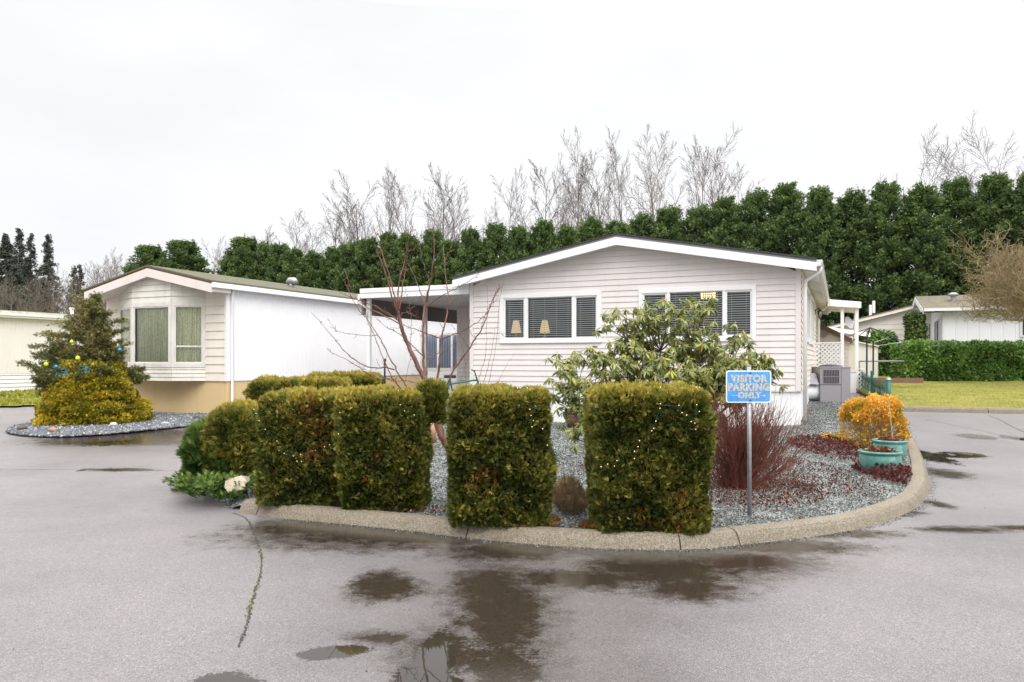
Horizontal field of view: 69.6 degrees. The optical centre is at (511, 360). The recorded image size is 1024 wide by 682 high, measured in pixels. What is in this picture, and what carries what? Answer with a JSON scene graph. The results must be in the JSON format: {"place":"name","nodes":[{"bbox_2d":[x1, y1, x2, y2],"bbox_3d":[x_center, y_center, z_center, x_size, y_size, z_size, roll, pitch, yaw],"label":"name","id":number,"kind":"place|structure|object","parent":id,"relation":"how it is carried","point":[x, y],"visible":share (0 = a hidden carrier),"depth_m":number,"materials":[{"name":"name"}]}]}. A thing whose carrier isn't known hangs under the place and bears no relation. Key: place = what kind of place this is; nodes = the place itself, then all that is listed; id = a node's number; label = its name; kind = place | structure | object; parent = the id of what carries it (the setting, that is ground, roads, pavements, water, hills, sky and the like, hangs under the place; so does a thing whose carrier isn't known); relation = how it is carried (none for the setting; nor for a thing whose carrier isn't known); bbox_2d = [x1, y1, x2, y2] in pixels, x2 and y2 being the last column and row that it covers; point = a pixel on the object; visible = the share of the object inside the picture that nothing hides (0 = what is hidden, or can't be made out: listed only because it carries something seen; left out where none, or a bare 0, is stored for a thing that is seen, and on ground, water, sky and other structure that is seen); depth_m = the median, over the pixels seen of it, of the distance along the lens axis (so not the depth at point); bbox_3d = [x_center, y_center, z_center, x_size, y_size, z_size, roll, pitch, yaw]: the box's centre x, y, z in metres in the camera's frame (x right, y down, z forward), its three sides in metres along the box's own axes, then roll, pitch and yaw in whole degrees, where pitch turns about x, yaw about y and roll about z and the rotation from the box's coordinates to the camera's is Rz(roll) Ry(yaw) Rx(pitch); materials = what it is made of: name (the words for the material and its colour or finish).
{"place":"outdoors","nodes":[
{"label":"outdoors","id":0,"kind":"place"},
{"bbox_2d":[0,388,41,405],"bbox_3d":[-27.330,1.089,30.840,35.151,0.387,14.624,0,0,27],"label":"grass verge","id":1,"kind":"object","parent":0,"point":[20,398],"depth_m":22.72,"materials":[{"name":"green plant"}]},
{"bbox_2d":[6,412,208,437],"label":"gravel","id":2,"kind":"structure","parent":0,"point":[181,420],"depth_m":14.90,"materials":[{"name":"grey gravel"}]},
{"bbox_2d":[15,287,150,395],"bbox_3d":[-9.523,-0.273,16.433,2.614,2.704,2.260,0,0,-36],"label":"spruce tree","id":3,"kind":"object","parent":2,"relation":"on","point":[91,334],"visible":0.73,"depth_m":16.16,"materials":[{"name":"green plant"}]},
{"bbox_2d":[30,359,155,426],"bbox_3d":[-9.226,0.677,16.285,2.495,1.475,2.322,0,0,-25],"label":"golden conifer","id":4,"kind":"object","parent":2,"relation":"on","point":[89,398],"visible":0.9,"depth_m":15.61,"materials":[{"name":"yellow plant"}]},
{"bbox_2d":[0,419,1023,681],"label":"road","id":5,"kind":"structure","parent":0,"point":[130,569],"depth_m":4.84,"materials":[{"name":"grey asphalt"}]},
{"bbox_2d":[216,400,915,530],"bbox_3d":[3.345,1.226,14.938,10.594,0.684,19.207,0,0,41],"label":"gravel bed","id":6,"kind":"object","parent":5,"relation":"on","point":[835,500],"visible":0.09,"depth_m":8.56,"materials":[{"name":"grey gravel"}]},
{"bbox_2d":[168,415,239,494],"bbox_3d":[-3.602,1.119,8.966,1.117,1.056,1.146,0,0,0],"label":"juniper bush","id":7,"kind":"object","parent":6,"relation":"on","point":[192,457],"visible":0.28,"depth_m":8.58,"materials":[{"name":"green plant"}]},
{"bbox_2d":[161,468,266,501],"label":"creeping juniper","id":8,"kind":"object","parent":6,"relation":"on","point":[205,483],"visible":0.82,"depth_m":7.91,"materials":[{"name":"green plant"}]},
{"bbox_2d":[199,397,259,490],"bbox_3d":[-3.320,0.980,8.935,0.876,1.100,1.005,0,0,0],"label":"cedar shrub","id":9,"kind":"object","parent":6,"relation":"on","point":[230,427],"visible":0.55,"depth_m":8.58,"materials":[{"name":"green plant"}]},
{"bbox_2d":[241,373,354,403],"bbox_3d":[-3.504,0.855,12.292,1.818,1.301,1.187,0,0,0],"label":"cedar hedge","id":10,"kind":"object","parent":6,"relation":"on","point":[261,385],"visible":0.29,"depth_m":11.90,"materials":[{"name":"green plant"}]},
{"bbox_2d":[252,384,357,507],"bbox_3d":[-2.115,0.858,7.681,0.987,1.236,0.963,0,0,0],"label":"cedar hedge","id":11,"kind":"object","parent":6,"relation":"on","point":[296,421],"visible":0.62,"depth_m":7.30,"materials":[{"name":"green plant"}]},
{"bbox_2d":[308,369,383,403],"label":"cedar hedge","id":12,"kind":"object","parent":6,"relation":"on","point":[358,377],"visible":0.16,"depth_m":13.94,"materials":[{"name":"green plant"}]},
{"bbox_2d":[330,383,434,510],"bbox_3d":[-1.281,0.851,7.401,0.978,1.251,0.915,0,0,0],"label":"cedar hedge","id":13,"kind":"object","parent":6,"relation":"on","point":[383,439],"visible":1,"depth_m":7.06,"materials":[{"name":"green plant"}]},
{"bbox_2d":[414,376,449,425],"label":"cedar tuft","id":14,"kind":"object","parent":13,"relation":"attached to","point":[436,394],"visible":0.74,"depth_m":7.36,"materials":[{"name":"green plant"}]},
{"bbox_2d":[311,213,505,447],"bbox_3d":[-1.184,-0.300,8.824,2.236,3.010,1.051,0,0,0],"label":"bare fruit tree","id":15,"kind":"object","parent":6,"relation":"on","point":[441,435],"visible":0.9,"depth_m":8.86,"materials":[{"name":"brown plant"}]},
{"bbox_2d":[444,381,558,528],"bbox_3d":[-0.100,0.836,6.727,1.051,1.293,0.936,0,0,0],"label":"cedar hedge","id":16,"kind":"object","parent":6,"relation":"on","point":[501,464],"visible":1,"depth_m":6.37,"materials":[{"name":"green plant"}]},
{"bbox_2d":[551,473,588,513],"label":"heather","id":17,"kind":"object","parent":6,"relation":"on","point":[568,493],"visible":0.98,"depth_m":7.15,"materials":[{"name":"brown plant"}]},
{"bbox_2d":[582,378,717,535],"bbox_3d":[1.195,0.813,6.545,1.148,1.325,1.024,0,0,0],"label":"cedar hedge","id":18,"kind":"object","parent":6,"relation":"on","point":[660,480],"visible":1,"depth_m":6.15,"materials":[{"name":"green plant"}]},
{"bbox_2d":[543,295,790,454],"bbox_3d":[2.008,0.291,9.813,3.383,2.339,1.696,0,0,0],"label":"rhododendron","id":19,"kind":"object","parent":6,"relation":"on","point":[711,373],"visible":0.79,"depth_m":9.75,"materials":[{"name":"green plant"}]},
{"bbox_2d":[726,365,770,515],"bbox_3d":[2.209,0.786,6.904,0.427,1.488,0.061,0,0,-2],"label":"parking sign","id":20,"kind":"object","parent":6,"relation":"on","point":[748,386],"visible":1,"depth_m":6.88,"materials":[{"name":"metal"}]},
{"bbox_2d":[709,387,817,489],"bbox_3d":[2.609,0.866,8.455,1.678,1.246,1.384,0,0,23],"label":"red twig dogwood","id":21,"kind":"object","parent":6,"relation":"on","point":[731,469],"visible":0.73,"depth_m":8.31,"materials":[{"name":"red plant"}]},
{"bbox_2d":[708,473,828,507],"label":"leaf litter","id":22,"kind":"object","parent":6,"relation":"on","point":[713,487],"visible":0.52,"depth_m":7.88,"materials":[{"name":"red plant"}]},
{"bbox_2d":[754,456,885,497],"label":"leaf litter","id":23,"kind":"object","parent":6,"relation":"on","point":[834,474],"visible":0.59,"depth_m":8.86,"materials":[{"name":"red plant"}]},
{"bbox_2d":[786,434,865,461],"bbox_3d":[5.020,1.312,11.543,0.967,0.276,2.833,0,0,0],"label":"sedum","id":24,"kind":"object","parent":6,"relation":"on","point":[824,440],"visible":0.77,"depth_m":11.45,"materials":[{"name":"red plant"}]},
{"bbox_2d":[811,364,850,402],"bbox_3d":[8.351,0.648,19.331,0.782,1.080,0.796,0,0,6],"label":"air conditioner","id":25,"kind":"object","parent":6,"relation":"on","point":[834,382],"visible":0.82,"depth_m":18.96,"materials":[{"name":"grey metal"}]},
{"bbox_2d":[836,391,912,447],"bbox_3d":[5.755,0.974,11.715,1.002,0.984,1.106,0,0,0],"label":"orange spirea","id":26,"kind":"object","parent":6,"relation":"on","point":[858,413],"visible":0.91,"depth_m":11.45,"materials":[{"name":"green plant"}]},
{"bbox_2d":[857,445,902,474],"bbox_3d":[4.742,1.283,9.498,0.532,0.367,0.532,0,0,0],"label":"plant pot","id":27,"kind":"object","parent":6,"relation":"on","point":[870,456],"visible":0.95,"depth_m":9.34,"materials":[{"name":"teal ceramic"}]},
{"bbox_2d":[851,461,912,484],"bbox_3d":[4.723,1.357,9.247,0.676,0.209,1.577,0,0,0],"label":"sedum","id":28,"kind":"object","parent":6,"relation":"on","point":[899,470],"visible":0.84,"depth_m":9.02,"materials":[{"name":"red plant"}]},
{"bbox_2d":[239,425,929,549],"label":"kerb","id":29,"kind":"structure","parent":5,"relation":"on","point":[912,495],"depth_m":6.55,"materials":[{"name":"concrete"}]},
{"bbox_2d":[273,459,937,551],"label":"loose gravel","id":30,"kind":"structure","parent":5,"relation":"on","point":[851,531],"depth_m":6.55,"materials":[{"name":"grey gravel"}]},
{"bbox_2d":[0,380,1023,491],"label":"road","id":31,"kind":"structure","parent":0,"point":[30,453],"depth_m":12.93,"materials":[{"name":"grey asphalt"}]},
{"bbox_2d":[84,265,456,413],"bbox_3d":[-6.265,-0.354,24.565,4.470,4.009,13.840,0,0,24],"label":"mobile home","id":32,"kind":"object","parent":31,"relation":"on","point":[190,352],"visible":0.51,"depth_m":18.75,"materials":[{"name":"beige"}]},
{"bbox_2d":[119,277,205,380],"bbox_3d":[-9.074,-0.842,18.706,3.079,2.704,0.515,0,0,24],"label":"bay window","id":33,"kind":"structure","parent":32,"relation":"in","point":[171,327],"depth_m":18.31,"materials":[{"name":"white wood"}]},
{"bbox_2d":[420,333,456,399],"bbox_3d":[-2.316,0.216,24.932,1.708,2.267,0.170,0,0,24],"label":"enclosed porch","id":34,"kind":"object","parent":32,"relation":"attached to","point":[448,359],"visible":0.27,"depth_m":24.92,"materials":[{"name":"white paint"}]},
{"bbox_2d":[790,184,853,325],"bbox_3d":[16.568,-4.440,39.947,4.276,10.204,4.125,0,0,-2],"label":"cypress tree","id":35,"kind":"object","parent":31,"relation":"on","point":[822,222],"visible":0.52,"depth_m":39.12,"materials":[{"name":"green plant"}]},
{"bbox_2d":[820,323,851,366],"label":"lattice screen","id":36,"kind":"structure","parent":31,"relation":"on","point":[827,334],"depth_m":26.94,"materials":[{"name":"white wood"}]},
{"bbox_2d":[822,188,891,325],"bbox_3d":[18.220,-4.332,39.826,4.611,9.988,4.780,0,0,7],"label":"cypress tree","id":37,"kind":"object","parent":31,"relation":"on","point":[851,203],"visible":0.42,"depth_m":39.06,"materials":[{"name":"green plant"}]},
{"bbox_2d":[849,340,878,377],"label":"storage shed","id":38,"kind":"structure","parent":31,"relation":"on","point":[862,352],"depth_m":28.80,"materials":[{"name":"beige"}]},
{"bbox_2d":[853,328,898,375],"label":"laurel shrub","id":39,"kind":"object","parent":31,"relation":"on","point":[883,354],"visible":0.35,"depth_m":30.80,"materials":[{"name":"green plant"}]},
{"bbox_2d":[844,180,935,320],"bbox_3d":[19.537,-4.413,38.542,5.018,10.150,4.461,0,0,2],"label":"cypress tree","id":40,"kind":"object","parent":31,"relation":"on","point":[886,201],"visible":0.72,"depth_m":37.88,"materials":[{"name":"green plant"}]},
{"bbox_2d":[902,310,928,340],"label":"evergreen shrub","id":41,"kind":"object","parent":31,"relation":"on","point":[915,326],"visible":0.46,"depth_m":29.91,"materials":[{"name":"green plant"}]},
{"bbox_2d":[877,180,968,324],"bbox_3d":[21.006,-4.273,37.764,4.759,9.871,4.689,0,0,-9],"label":"cypress tree","id":42,"kind":"object","parent":31,"relation":"on","point":[923,202],"visible":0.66,"depth_m":37.01,"materials":[{"name":"green plant"}]},
{"bbox_2d":[925,174,992,295],"bbox_3d":[22.721,-4.426,37.902,4.270,10.175,4.240,0,0,-43],"label":"cypress tree","id":43,"kind":"object","parent":31,"relation":"on","point":[957,195],"visible":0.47,"depth_m":37.21,"materials":[{"name":"green plant"}]},
{"bbox_2d":[902,406,1023,413],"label":"kerb","id":44,"kind":"structure","parent":31,"relation":"on","point":[966,409],"depth_m":17.34,"materials":[{"name":"concrete"}]},
{"bbox_2d":[912,292,1023,341],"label":"mobile home","id":45,"kind":"object","parent":31,"relation":"on","point":[943,324],"visible":0.46,"depth_m":29.76,"materials":[{"name":"white metal"}]},
{"bbox_2d":[956,171,1023,293],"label":"cypress tree","id":46,"kind":"object","parent":31,"relation":"on","point":[993,202],"visible":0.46,"depth_m":36.43,"materials":[{"name":"green plant"}]},
{"bbox_2d":[993,172,1023,282],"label":"cypress tree","id":47,"kind":"object","parent":31,"relation":"on","point":[1018,196],"visible":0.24,"depth_m":35.77,"materials":[{"name":"green plant"}]},
{"bbox_2d":[0,0,1023,313],"label":"sky","id":48,"kind":"structure","parent":0,"point":[125,124],"materials":[{"name":"white"}]},
{"bbox_2d":[856,376,1023,408],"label":"lawn","id":49,"kind":"structure","parent":0,"point":[987,393],"depth_m":21.48,"materials":[{"name":"green plant"}]},
{"bbox_2d":[859,369,890,396],"bbox_3d":[10.217,0.739,21.041,0.133,1.169,7.444,0,0,20],"label":"chain link fence","id":50,"kind":"object","parent":49,"relation":"on","point":[873,385],"visible":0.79,"depth_m":20.13,"materials":[{"name":"teal metal"}]},
{"bbox_2d":[888,338,1023,380],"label":"laurel hedge","id":51,"kind":"object","parent":49,"relation":"on","point":[958,360],"visible":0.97,"depth_m":27.04,"materials":[{"name":"green plant"}]},
{"bbox_2d":[942,212,1023,323],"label":"mossy tree","id":52,"kind":"object","parent":49,"relation":"on","point":[1005,292],"visible":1,"depth_m":24.53,"materials":[{"name":"brown plant"}]},
{"bbox_3d":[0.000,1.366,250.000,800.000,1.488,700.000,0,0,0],"label":"ground","id":53,"kind":"structure","parent":0,"visible":0},
{"bbox_2d":[0,233,31,309],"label":"fir tree","id":54,"kind":"object","parent":53,"relation":"on","point":[6,249],"visible":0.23,"depth_m":77.71,"materials":[{"name":"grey plant"}]},
{"bbox_2d":[1,263,32,310],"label":"fir tree","id":55,"kind":"object","parent":53,"relation":"on","point":[16,271],"visible":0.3,"depth_m":69.71,"materials":[{"name":"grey plant"}]},
{"bbox_2d":[21,233,40,311],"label":"fir tree","id":56,"kind":"object","parent":53,"relation":"on","point":[26,269],"visible":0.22,"depth_m":79.84,"materials":[{"name":"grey plant"}]},
{"bbox_2d":[28,234,62,312],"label":"fir tree","id":57,"kind":"object","parent":53,"relation":"on","point":[47,257],"visible":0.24,"depth_m":77.80,"materials":[{"name":"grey plant"}]},
{"bbox_2d":[0,307,104,391],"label":"mobile home","id":58,"kind":"object","parent":53,"relation":"on","point":[18,329],"visible":0.3,"depth_m":26.61,"materials":[{"name":"beige metal"}]},
{"bbox_2d":[116,244,166,275],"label":"cypress tree","id":59,"kind":"object","parent":53,"relation":"on","point":[147,254],"visible":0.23,"depth_m":59.22,"materials":[{"name":"green plant"}]},
{"bbox_2d":[150,239,215,273],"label":"cypress tree","id":60,"kind":"object","parent":53,"relation":"on","point":[184,255],"visible":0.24,"depth_m":59.19,"materials":[{"name":"green plant"}]},
{"bbox_2d":[209,235,263,322],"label":"cypress tree","id":61,"kind":"object","parent":53,"relation":"on","point":[250,244],"visible":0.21,"depth_m":56.02,"materials":[{"name":"green plant"}]},
{"bbox_2d":[261,241,291,282],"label":"cypress tree","id":62,"kind":"object","parent":53,"relation":"on","point":[277,254],"visible":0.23,"depth_m":54.62,"materials":[{"name":"green plant"}]},
{"bbox_2d":[276,246,308,286],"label":"cypress tree","id":63,"kind":"object","parent":53,"relation":"on","point":[293,255],"visible":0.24,"depth_m":53.87,"materials":[{"name":"green plant"}]},
{"bbox_2d":[294,249,328,289],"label":"cypress tree","id":64,"kind":"object","parent":53,"relation":"on","point":[310,262],"visible":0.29,"depth_m":53.09,"materials":[{"name":"green plant"}]},
{"bbox_2d":[313,246,347,291],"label":"cypress tree","id":65,"kind":"object","parent":53,"relation":"on","point":[329,260],"visible":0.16,"depth_m":52.65,"materials":[{"name":"green plant"}]},
{"bbox_2d":[326,238,370,293],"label":"cypress tree","id":66,"kind":"object","parent":53,"relation":"on","point":[344,255],"visible":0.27,"depth_m":51.89,"materials":[{"name":"green plant"}]},
{"bbox_2d":[315,169,381,255],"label":"poplar tree","id":67,"kind":"object","parent":53,"relation":"on","point":[349,219],"visible":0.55,"depth_m":66.56,"materials":[{"name":"grey plant"}]},
{"bbox_2d":[342,235,381,293],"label":"cypress tree","id":68,"kind":"object","parent":53,"relation":"on","point":[365,257],"visible":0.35,"depth_m":51.18,"materials":[{"name":"green plant"}]},
{"bbox_2d":[340,168,417,269],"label":"poplar tree","id":69,"kind":"object","parent":53,"relation":"on","point":[389,210],"visible":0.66,"depth_m":64.81,"materials":[{"name":"grey plant"}]},
{"bbox_2d":[369,231,405,287],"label":"cypress tree","id":70,"kind":"object","parent":53,"relation":"on","point":[386,246],"visible":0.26,"depth_m":50.63,"materials":[{"name":"green plant"}]},
{"bbox_2d":[381,231,429,287],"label":"cypress tree","id":71,"kind":"object","parent":53,"relation":"on","point":[400,245],"visible":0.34,"depth_m":49.69,"materials":[{"name":"green plant"}]},
{"bbox_2d":[409,228,450,285],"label":"cypress tree","id":72,"kind":"object","parent":53,"relation":"on","point":[427,247],"visible":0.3,"depth_m":49.55,"materials":[{"name":"green plant"}]},
{"bbox_2d":[428,237,464,285],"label":"cypress tree","id":73,"kind":"object","parent":53,"relation":"on","point":[441,269],"visible":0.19,"depth_m":48.77,"materials":[{"name":"green plant"}]},
{"bbox_2d":[414,163,483,256],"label":"poplar tree","id":74,"kind":"object","parent":53,"relation":"on","point":[443,205],"visible":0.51,"depth_m":63.51,"materials":[{"name":"grey plant"}]},
{"bbox_2d":[457,307,469,404],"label":"entry wing","id":75,"kind":"structure","parent":53,"relation":"on","point":[463,317],"depth_m":22.06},
{"bbox_2d":[449,225,485,283],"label":"cypress tree","id":76,"kind":"object","parent":53,"relation":"on","point":[471,240],"visible":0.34,"depth_m":47.89,"materials":[{"name":"green plant"}]},
{"bbox_2d":[472,221,509,268],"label":"cypress tree","id":77,"kind":"object","parent":53,"relation":"on","point":[494,243],"visible":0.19,"depth_m":47.43,"materials":[{"name":"green plant"}]},
{"bbox_2d":[497,223,533,264],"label":"cypress tree","id":78,"kind":"object","parent":53,"relation":"on","point":[517,245],"visible":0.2,"depth_m":46.82,"materials":[{"name":"green plant"}]},
{"bbox_2d":[521,218,557,257],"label":"cypress tree","id":79,"kind":"object","parent":53,"relation":"on","point":[541,236],"visible":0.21,"depth_m":46.40,"materials":[{"name":"green plant"}]},
{"bbox_2d":[507,159,576,233],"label":"poplar tree","id":80,"kind":"object","parent":53,"relation":"on","point":[535,201],"visible":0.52,"depth_m":59.78,"materials":[{"name":"grey plant"}]},
{"bbox_2d":[549,125,602,230],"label":"poplar tree","id":81,"kind":"object","parent":53,"relation":"on","point":[578,208],"visible":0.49,"depth_m":58.33,"materials":[{"name":"grey plant"}]},
{"bbox_2d":[571,214,605,243],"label":"cypress tree","id":82,"kind":"object","parent":53,"relation":"on","point":[589,229],"visible":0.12,"depth_m":44.66,"materials":[{"name":"green plant"}]},
{"bbox_2d":[557,148,634,230],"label":"poplar tree","id":83,"kind":"object","parent":53,"relation":"on","point":[606,184],"visible":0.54,"depth_m":57.67,"materials":[{"name":"grey plant"}]},
{"bbox_2d":[591,129,647,227],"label":"poplar tree","id":84,"kind":"object","parent":53,"relation":"on","point":[620,186],"visible":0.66,"depth_m":56.98,"materials":[{"name":"grey plant"}]},
{"bbox_2d":[623,211,655,237],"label":"cypress tree","id":85,"kind":"object","parent":53,"relation":"on","point":[640,225],"visible":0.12,"depth_m":43.37,"materials":[{"name":"green plant"}]},
{"bbox_2d":[452,233,830,427],"bbox_3d":[5.585,-0.505,23.346,8.175,4.510,16.160,0,0,24],"label":"mobile home","id":86,"kind":"object","parent":53,"relation":"on","point":[770,302],"visible":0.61,"depth_m":16.43,"materials":[{"name":"white plastic"}]},
{"bbox_2d":[357,284,469,375],"bbox_3d":[-0.683,-0.147,22.530,3.204,3.396,9.150,0,0,24],"label":"carport","id":87,"kind":"object","parent":86,"relation":"attached to","point":[435,310],"visible":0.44,"depth_m":19.43,"materials":[{"name":"white paint"}]},
{"bbox_2d":[500,291,601,343],"bbox_3d":[0.870,-0.975,17.008,2.506,1.158,0.115,0,0,24],"label":"window","id":88,"kind":"structure","parent":86,"relation":"in","point":[580,294],"depth_m":16.98,"materials":[{"name":"white paint"}]},
{"bbox_2d":[639,284,755,341],"bbox_3d":[3.905,-0.975,15.657,2.449,1.158,0.115,0,0,24],"label":"window","id":89,"kind":"structure","parent":86,"relation":"in","point":[665,292],"depth_m":15.44,"materials":[{"name":"white paint"}]},
{"bbox_2d":[827,300,860,391],"bbox_3d":[11.347,-0.445,25.214,0.984,3.000,4.060,0,0,24],"label":"side canopy","id":90,"kind":"object","parent":86,"relation":"attached to","point":[842,306],"visible":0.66,"depth_m":23.40,"materials":[{"name":"white paint"}]},
{"bbox_2d":[612,124,697,221],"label":"poplar tree","id":91,"kind":"object","parent":53,"relation":"on","point":[661,163],"visible":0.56,"depth_m":56.95,"materials":[{"name":"grey plant"}]},
{"bbox_2d":[650,203,694,241],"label":"cypress tree","id":92,"kind":"object","parent":53,"relation":"on","point":[669,225],"visible":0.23,"depth_m":42.85,"materials":[{"name":"green plant"}]},
{"bbox_2d":[676,202,717,244],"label":"cypress tree","id":93,"kind":"object","parent":53,"relation":"on","point":[695,219],"visible":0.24,"depth_m":42.40,"materials":[{"name":"green plant"}]},
{"bbox_2d":[678,135,739,228],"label":"poplar tree","id":94,"kind":"object","parent":53,"relation":"on","point":[714,179],"visible":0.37,"depth_m":56.24,"materials":[{"name":"grey plant"}]},
{"bbox_2d":[678,124,748,244],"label":"poplar tree","id":95,"kind":"object","parent":53,"relation":"on","point":[713,171],"visible":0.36,"depth_m":53.05,"materials":[{"name":"grey plant"}]},
{"bbox_2d":[702,195,749,248],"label":"cypress tree","id":96,"kind":"object","parent":53,"relation":"on","point":[723,218],"visible":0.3,"depth_m":41.34,"materials":[{"name":"green plant"}]},
{"bbox_2d":[731,187,788,252],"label":"cypress tree","id":97,"kind":"object","parent":53,"relation":"on","point":[756,203],"visible":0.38,"depth_m":40.79,"materials":[{"name":"green plant"}]},
{"bbox_2d":[763,180,829,324],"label":"cypress tree","id":98,"kind":"object","parent":53,"relation":"on","point":[786,198],"visible":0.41,"depth_m":40.25,"materials":[{"name":"green plant"}]},
{"bbox_2d":[827,301,930,342],"bbox_3d":[21.576,-0.930,40.969,7.567,3.960,14.620,0,0,24],"label":"mobile home","id":99,"kind":"object","parent":53,"relation":"on","point":[891,320],"visible":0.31,"depth_m":34.93,"materials":[{"name":"beige"}]},
{"bbox_2d":[861,123,979,271],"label":"poplar tree","id":100,"kind":"object","parent":53,"relation":"on","point":[944,156],"visible":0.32,"depth_m":44.33,"materials":[{"name":"grey plant"}]},
{"bbox_2d":[900,110,1023,236],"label":"poplar tree","id":101,"kind":"object","parent":53,"relation":"on","point":[977,148],"visible":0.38,"depth_m":45.23,"materials":[{"name":"grey plant"}]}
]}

